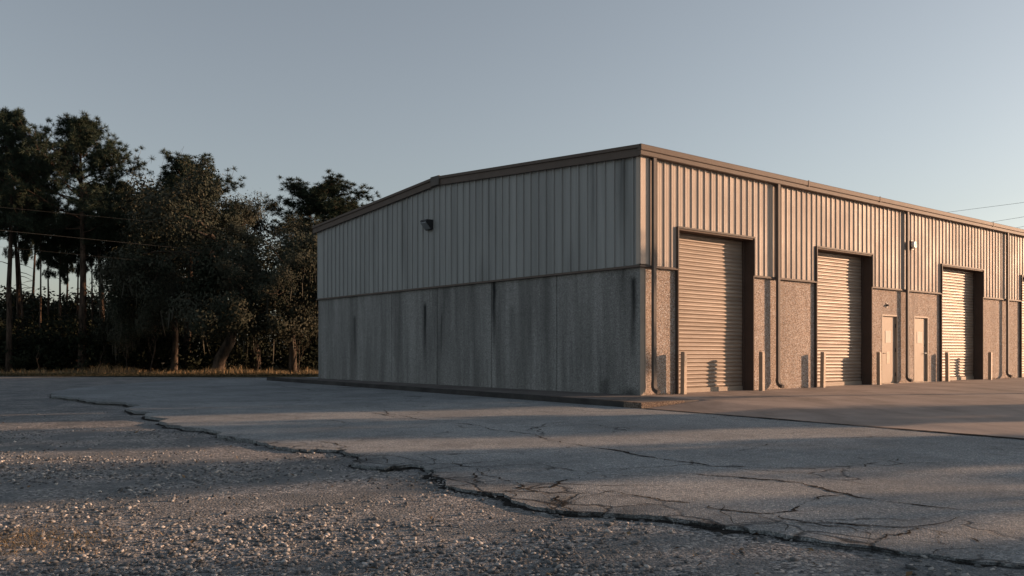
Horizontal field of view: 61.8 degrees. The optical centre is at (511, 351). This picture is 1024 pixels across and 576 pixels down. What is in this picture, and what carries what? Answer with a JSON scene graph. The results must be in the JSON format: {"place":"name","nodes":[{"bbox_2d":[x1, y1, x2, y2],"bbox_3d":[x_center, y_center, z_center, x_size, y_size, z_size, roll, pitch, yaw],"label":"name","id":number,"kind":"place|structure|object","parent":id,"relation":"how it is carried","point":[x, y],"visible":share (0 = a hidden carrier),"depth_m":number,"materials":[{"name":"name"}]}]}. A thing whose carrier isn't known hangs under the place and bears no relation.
{"place":"outdoors","nodes":[
{"label":"outdoors","id":0,"kind":"place"},
{"bbox_2d":[6,247,244,270],"bbox_3d":[-16.822,-4.362,41.580,0.008,0.675,53.532,0,0,40],"label":"power line","id":1,"kind":"object","parent":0,"point":[109,257],"visible":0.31,"depth_m":39.50,"materials":[{"name":"metal"}]},
{"bbox_2d":[1,230,267,256],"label":"power line","id":2,"kind":"object","parent":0,"point":[104,240],"visible":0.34,"depth_m":39.29,"materials":[{"name":"metal"}]},
{"bbox_2d":[2,207,289,234],"bbox_3d":[-16.822,-6.305,41.580,0.010,1.356,53.532,0,0,40],"label":"power line","id":3,"kind":"object","parent":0,"point":[139,220],"visible":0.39,"depth_m":40.24,"materials":[{"name":"metal"}]},
{"bbox_2d":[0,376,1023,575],"bbox_3d":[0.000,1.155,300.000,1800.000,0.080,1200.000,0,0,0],"label":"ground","id":4,"kind":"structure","parent":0,"point":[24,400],"depth_m":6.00,"materials":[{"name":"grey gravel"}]},
{"bbox_2d":[0,517,200,568],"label":"dry grass","id":5,"kind":"structure","parent":4,"relation":"on","point":[49,537],"depth_m":5.20,"materials":[{"name":"plant"}]},
{"bbox_2d":[0,358,317,376],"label":"verge","id":6,"kind":"structure","parent":4,"relation":"on","point":[276,367],"depth_m":45.72,"materials":[{"name":"green plant"}]},
{"bbox_2d":[0,146,19,237],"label":"pine tree","id":7,"kind":"object","parent":6,"relation":"on","point":[5,158],"visible":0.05,"depth_m":50.52,"materials":[{"name":"green plant"}]},
{"bbox_2d":[2,193,33,354],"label":"pine tree","id":8,"kind":"object","parent":6,"relation":"on","point":[23,247],"visible":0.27,"depth_m":54.63,"materials":[{"name":"green plant"}]},
{"bbox_2d":[1,153,42,368],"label":"pine tree","id":9,"kind":"object","parent":6,"relation":"on","point":[18,307],"depth_m":56.68,"materials":[{"name":"green plant"}]},
{"bbox_2d":[16,192,50,343],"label":"pine tree","id":10,"kind":"object","parent":6,"relation":"on","point":[31,243],"visible":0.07,"depth_m":61.18,"materials":[{"name":"green plant"}]},
{"bbox_2d":[36,346,39,372],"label":"sapling","id":11,"kind":"object","parent":6,"relation":"on","point":[37,359],"visible":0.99,"depth_m":46.45,"materials":[{"name":"green plant"}]},
{"bbox_2d":[0,106,78,371],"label":"pine tree","id":12,"kind":"object","parent":6,"relation":"on","point":[12,218],"visible":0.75,"depth_m":48.81,"materials":[{"name":"green plant"}]},
{"bbox_2d":[26,200,57,369],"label":"pine tree","id":13,"kind":"object","parent":6,"relation":"on","point":[37,244],"visible":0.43,"depth_m":53.01,"materials":[{"name":"green plant"}]},
{"bbox_2d":[39,208,59,369],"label":"pine tree","id":14,"kind":"object","parent":6,"relation":"on","point":[48,287],"visible":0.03,"depth_m":55.87,"materials":[{"name":"green plant"}]},
{"bbox_2d":[41,226,79,362],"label":"pine tree","id":15,"kind":"object","parent":6,"relation":"on","point":[66,241],"visible":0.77,"depth_m":53.69,"materials":[{"name":"green plant"}]},
{"bbox_2d":[55,211,79,367],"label":"pine tree","id":16,"kind":"object","parent":6,"relation":"on","point":[71,267],"visible":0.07,"depth_m":63.15,"materials":[{"name":"green plant"}]},
{"bbox_2d":[0,110,156,371],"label":"pine tree","id":17,"kind":"object","parent":6,"relation":"on","point":[83,134],"visible":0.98,"depth_m":49.04,"materials":[{"name":"green plant"}]},
{"bbox_2d":[62,208,97,367],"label":"pine tree","id":18,"kind":"object","parent":6,"relation":"on","point":[77,269],"visible":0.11,"depth_m":57.92,"materials":[{"name":"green plant"}]},
{"bbox_2d":[86,236,103,364],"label":"pine tree","id":19,"kind":"object","parent":6,"relation":"on","point":[91,264],"visible":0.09,"depth_m":59.92,"materials":[{"name":"green plant"}]},
{"bbox_2d":[61,181,132,367],"bbox_3d":[-25.749,-4.780,53.738,5.002,12.251,4.613,0,0,10],"label":"pine tree","id":20,"kind":"object","parent":6,"relation":"on","point":[91,246],"visible":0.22,"depth_m":53.31,"materials":[{"name":"green plant"}]},
{"bbox_2d":[86,180,134,369],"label":"pine tree","id":21,"kind":"object","parent":6,"relation":"on","point":[122,186],"visible":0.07,"depth_m":54.14,"materials":[{"name":"green plant"}]},
{"bbox_2d":[86,213,201,371],"bbox_3d":[-20.487,-3.265,48.199,6.070,9.576,9.731,0,0,-29],"label":"oak tree","id":22,"kind":"object","parent":6,"relation":"on","point":[118,327],"visible":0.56,"depth_m":46.48,"materials":[{"name":"green plant"}]},
{"bbox_2d":[110,186,177,370],"bbox_3d":[-22.228,-4.409,52.628,5.082,11.486,5.683,0,0,6],"label":"pine tree","id":23,"kind":"object","parent":6,"relation":"on","point":[154,367],"visible":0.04,"depth_m":52.60,"materials":[{"name":"green plant"}]},
{"bbox_2d":[86,236,218,368],"bbox_3d":[-24.501,-4.424,58.772,8.466,11.728,9.168,0,0,39],"label":"oak tree","id":24,"kind":"object","parent":6,"relation":"on","point":[94,253],"visible":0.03,"depth_m":56.41,"materials":[{"name":"green plant"}]},
{"bbox_2d":[146,327,162,372],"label":"sapling","id":25,"kind":"object","parent":6,"relation":"on","point":[154,350],"visible":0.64,"depth_m":47.03,"materials":[{"name":"green plant"}]},
{"bbox_2d":[0,302,317,371],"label":"undergrowth","id":26,"kind":"object","parent":6,"relation":"on","point":[55,356],"visible":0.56,"depth_m":51.40,"materials":[{"name":"green plant"}]},
{"bbox_2d":[0,218,317,367],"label":"wood","id":27,"kind":"object","parent":6,"relation":"on","point":[35,303],"visible":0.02,"depth_m":62.26,"materials":[{"name":"green plant"}]},
{"bbox_2d":[0,373,317,376],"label":"mown grass","id":28,"kind":"structure","parent":6,"relation":"on","point":[91,374],"depth_m":42.47,"materials":[{"name":"brown plant"}]},
{"bbox_2d":[122,148,256,370],"bbox_3d":[-19.561,-5.408,52.682,7.739,13.567,7.621,0,0,38],"label":"pine tree","id":29,"kind":"object","parent":6,"relation":"on","point":[174,169],"visible":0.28,"depth_m":51.44,"materials":[{"name":"green plant"}]},
{"bbox_2d":[90,154,335,372],"bbox_3d":[-13.323,-4.164,46.100,16.845,11.517,10.507,0,0,-27],"label":"oak tree","id":30,"kind":"object","parent":6,"relation":"on","point":[233,316],"visible":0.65,"depth_m":43.17,"materials":[{"name":"green plant"}]},
{"bbox_2d":[149,175,297,370],"bbox_3d":[-18.046,-4.536,52.774,11.689,11.962,10.794,0,0,43],"label":"oak tree","id":31,"kind":"object","parent":6,"relation":"on","point":[248,216],"visible":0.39,"depth_m":50.18,"materials":[{"name":"green plant"}]},
{"bbox_2d":[256,338,260,371],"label":"sapling","id":32,"kind":"object","parent":6,"relation":"on","point":[259,355],"visible":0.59,"depth_m":47.74,"materials":[{"name":"plant"}]},
{"bbox_2d":[213,212,322,372],"bbox_3d":[-10.405,-3.119,45.151,7.533,9.042,10.637,0,0,21],"label":"oak tree","id":33,"kind":"object","parent":6,"relation":"on","point":[280,278],"visible":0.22,"depth_m":42.24,"materials":[{"name":"green plant"}]},
{"bbox_2d":[277,275,317,336],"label":"oak tree","id":34,"kind":"object","parent":6,"relation":"on","point":[294,299],"visible":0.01,"depth_m":52.17,"materials":[{"name":"green plant"}]},
{"bbox_2d":[296,334,309,372],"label":"sapling","id":35,"kind":"object","parent":6,"relation":"on","point":[299,353],"visible":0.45,"depth_m":46.69,"materials":[{"name":"plant"}]},
{"bbox_2d":[255,169,380,258],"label":"pine tree","id":36,"kind":"object","parent":6,"relation":"on","point":[327,198],"visible":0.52,"depth_m":57.03,"materials":[{"name":"green plant"}]},
{"bbox_2d":[2,425,809,570],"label":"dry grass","id":37,"kind":"structure","parent":4,"relation":"on","point":[280,503],"depth_m":5.82,"materials":[{"name":"plant"}]},
{"bbox_2d":[0,412,916,575],"bbox_3d":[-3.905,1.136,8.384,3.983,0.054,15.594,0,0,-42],"label":"gravel","id":38,"kind":"structure","parent":4,"relation":"on","point":[629,532],"depth_m":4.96,"materials":[{"name":"grey gravel"}]},
{"bbox_2d":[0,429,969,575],"bbox_3d":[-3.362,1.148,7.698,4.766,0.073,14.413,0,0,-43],"label":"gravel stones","id":39,"kind":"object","parent":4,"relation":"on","point":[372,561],"visible":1,"depth_m":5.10,"materials":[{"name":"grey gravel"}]},
{"bbox_2d":[48,398,1008,574],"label":"gravel stones","id":40,"kind":"object","parent":4,"relation":"on","point":[760,536],"visible":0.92,"depth_m":5.81,"materials":[{"name":"grey gravel"}]},
{"bbox_2d":[51,377,1023,568],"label":"asphalt lot","id":41,"kind":"structure","parent":4,"relation":"on","point":[972,474],"depth_m":9.07,"materials":[{"name":"grey asphalt"}]},
{"bbox_2d":[267,377,626,406],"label":"kerb","id":42,"kind":"structure","parent":41,"relation":"on","point":[603,402],"depth_m":21.46,"materials":[{"name":"concrete"}]},
{"bbox_2d":[274,377,698,402],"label":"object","id":43,"kind":"structure","parent":41,"relation":"on","point":[632,398],"depth_m":21.02,"materials":[{"name":"concrete"}]},
{"bbox_2d":[50,386,1020,568],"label":"pavement cracks","id":44,"kind":"object","parent":41,"relation":"on","point":[508,502],"visible":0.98,"depth_m":6.34,"materials":[{"name":"black asphalt"}]},
{"bbox_2d":[312,143,1023,394],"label":"warehouse","id":45,"kind":"structure","parent":41,"relation":"on","point":[636,269],"depth_m":23.86,"materials":[{"name":"metal"}]},
{"bbox_2d":[420,219,432,230],"bbox_3d":[-2.607,-3.876,26.175,0.268,0.300,0.340,0,0,-39],"label":"wall light","id":46,"kind":"object","parent":45,"relation":"attached to","point":[427,224],"visible":1,"depth_m":26.08,"materials":[{"name":"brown metal"}]},
{"bbox_2d":[679,233,743,392],"bbox_3d":[4.921,-1.042,21.574,2.962,4.113,0.090,0,0,-39],"label":"roll up door","id":47,"kind":"structure","parent":45,"relation":"in","point":[711,270],"depth_m":21.68,"materials":[{"name":"paint"}]},
{"bbox_2d":[817,252,862,386],"bbox_3d":[9.572,-1.042,25.349,2.995,4.115,0.090,0,0,-39],"label":"roll up door","id":48,"kind":"structure","parent":45,"relation":"in","point":[840,277],"depth_m":25.52,"materials":[{"name":"paint"}]},
{"bbox_2d":[882,314,897,383],"bbox_3d":[11.821,-0.032,26.947,1.011,2.264,0.180,0,0,-39],"label":"entry door","id":49,"kind":"structure","parent":45,"relation":"in","point":[889,323],"depth_m":26.99,"materials":[{"name":"beige metal"}]},
{"bbox_2d":[909,240,916,249],"bbox_3d":[12.920,-3.433,27.585,0.260,0.290,0.180,0,0,-39],"label":"wall light","id":50,"kind":"object","parent":45,"relation":"attached to","point":[912,245],"visible":1,"depth_m":27.53,"materials":[{"name":"white metal"}]},
{"bbox_2d":[914,316,927,382],"bbox_3d":[13.431,-0.032,28.243,0.998,2.264,0.180,0,0,-39],"label":"entry door","id":51,"kind":"structure","parent":45,"relation":"in","point":[920,322],"depth_m":28.29,"materials":[{"name":"beige metal"}]},
{"bbox_2d":[942,268,974,380],"bbox_3d":[15.599,-1.042,30.229,3.200,4.115,0.090,0,0,-39],"label":"roll up door","id":52,"kind":"structure","parent":45,"relation":"in","point":[957,295],"depth_m":30.48,"materials":[{"name":"paint"}]},
{"bbox_2d":[1022,279,1023,376],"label":"roll up door","id":53,"kind":"structure","parent":45,"relation":"in","point":[1023,279],"depth_m":34.07,"materials":[{"name":"paint"}]},
{"bbox_2d":[642,377,1023,437],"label":"apron","id":54,"kind":"object","parent":41,"relation":"on","point":[993,407],"visible":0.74,"depth_m":16.76,"materials":[{"name":"concrete"}]},
{"bbox_2d":[624,400,684,408],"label":"kerb end","id":55,"kind":"structure","parent":54,"relation":"on","point":[631,404],"depth_m":16.96,"materials":[{"name":"grey concrete"}]},
{"bbox_2d":[680,352,686,393],"bbox_3d":[4.064,0.560,20.270,0.110,1.120,0.110,0,0,-41],"label":"bollard","id":56,"kind":"object","parent":54,"relation":"on","point":[683,383],"visible":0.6,"depth_m":20.23,"materials":[{"name":"beige metal"}]},
{"bbox_2d":[759,352,764,390],"bbox_3d":[6.445,0.564,22.087,0.110,1.120,0.110,1,-1,-37],"label":"bollard","id":57,"kind":"object","parent":54,"relation":"on","point":[761,371],"visible":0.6,"depth_m":22.05,"materials":[{"name":"beige metal"}]},
{"bbox_2d":[820,352,825,387],"bbox_3d":[8.735,0.568,24.057,0.110,1.120,0.110,1,0,-39],"label":"bollard","id":58,"kind":"object","parent":54,"relation":"on","point":[822,369],"visible":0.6,"depth_m":24.01,"materials":[{"name":"beige metal"}]},
{"bbox_2d":[646,408,1023,438],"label":"apron joint","id":59,"kind":"object","parent":54,"relation":"on","point":[872,426],"visible":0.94,"depth_m":12.24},
{"bbox_2d":[876,352,881,384],"bbox_3d":[11.153,0.572,26.026,0.110,1.120,0.110,0,0,-41],"label":"bollard","id":60,"kind":"object","parent":54,"relation":"on","point":[878,370],"visible":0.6,"depth_m":25.98,"materials":[{"name":"beige metal"}]},
{"bbox_2d":[945,352,949,381],"bbox_3d":[14.692,0.576,28.896,0.110,1.120,0.110,-1,0,-38],"label":"bollard","id":61,"kind":"object","parent":54,"relation":"on","point":[947,366],"visible":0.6,"depth_m":28.86,"materials":[{"name":"beige metal"}]},
{"bbox_2d":[988,352,991,379],"bbox_3d":[17.198,0.580,30.801,0.110,1.120,0.110,0,0,-40],"label":"bollard","id":62,"kind":"object","parent":54,"relation":"on","point":[989,365],"visible":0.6,"depth_m":30.76,"materials":[{"name":"beige metal"}]},
{"bbox_2d":[0,0,1023,347],"label":"sky","id":63,"kind":"structure","parent":0,"point":[915,102],"materials":[{"name":"blue"}]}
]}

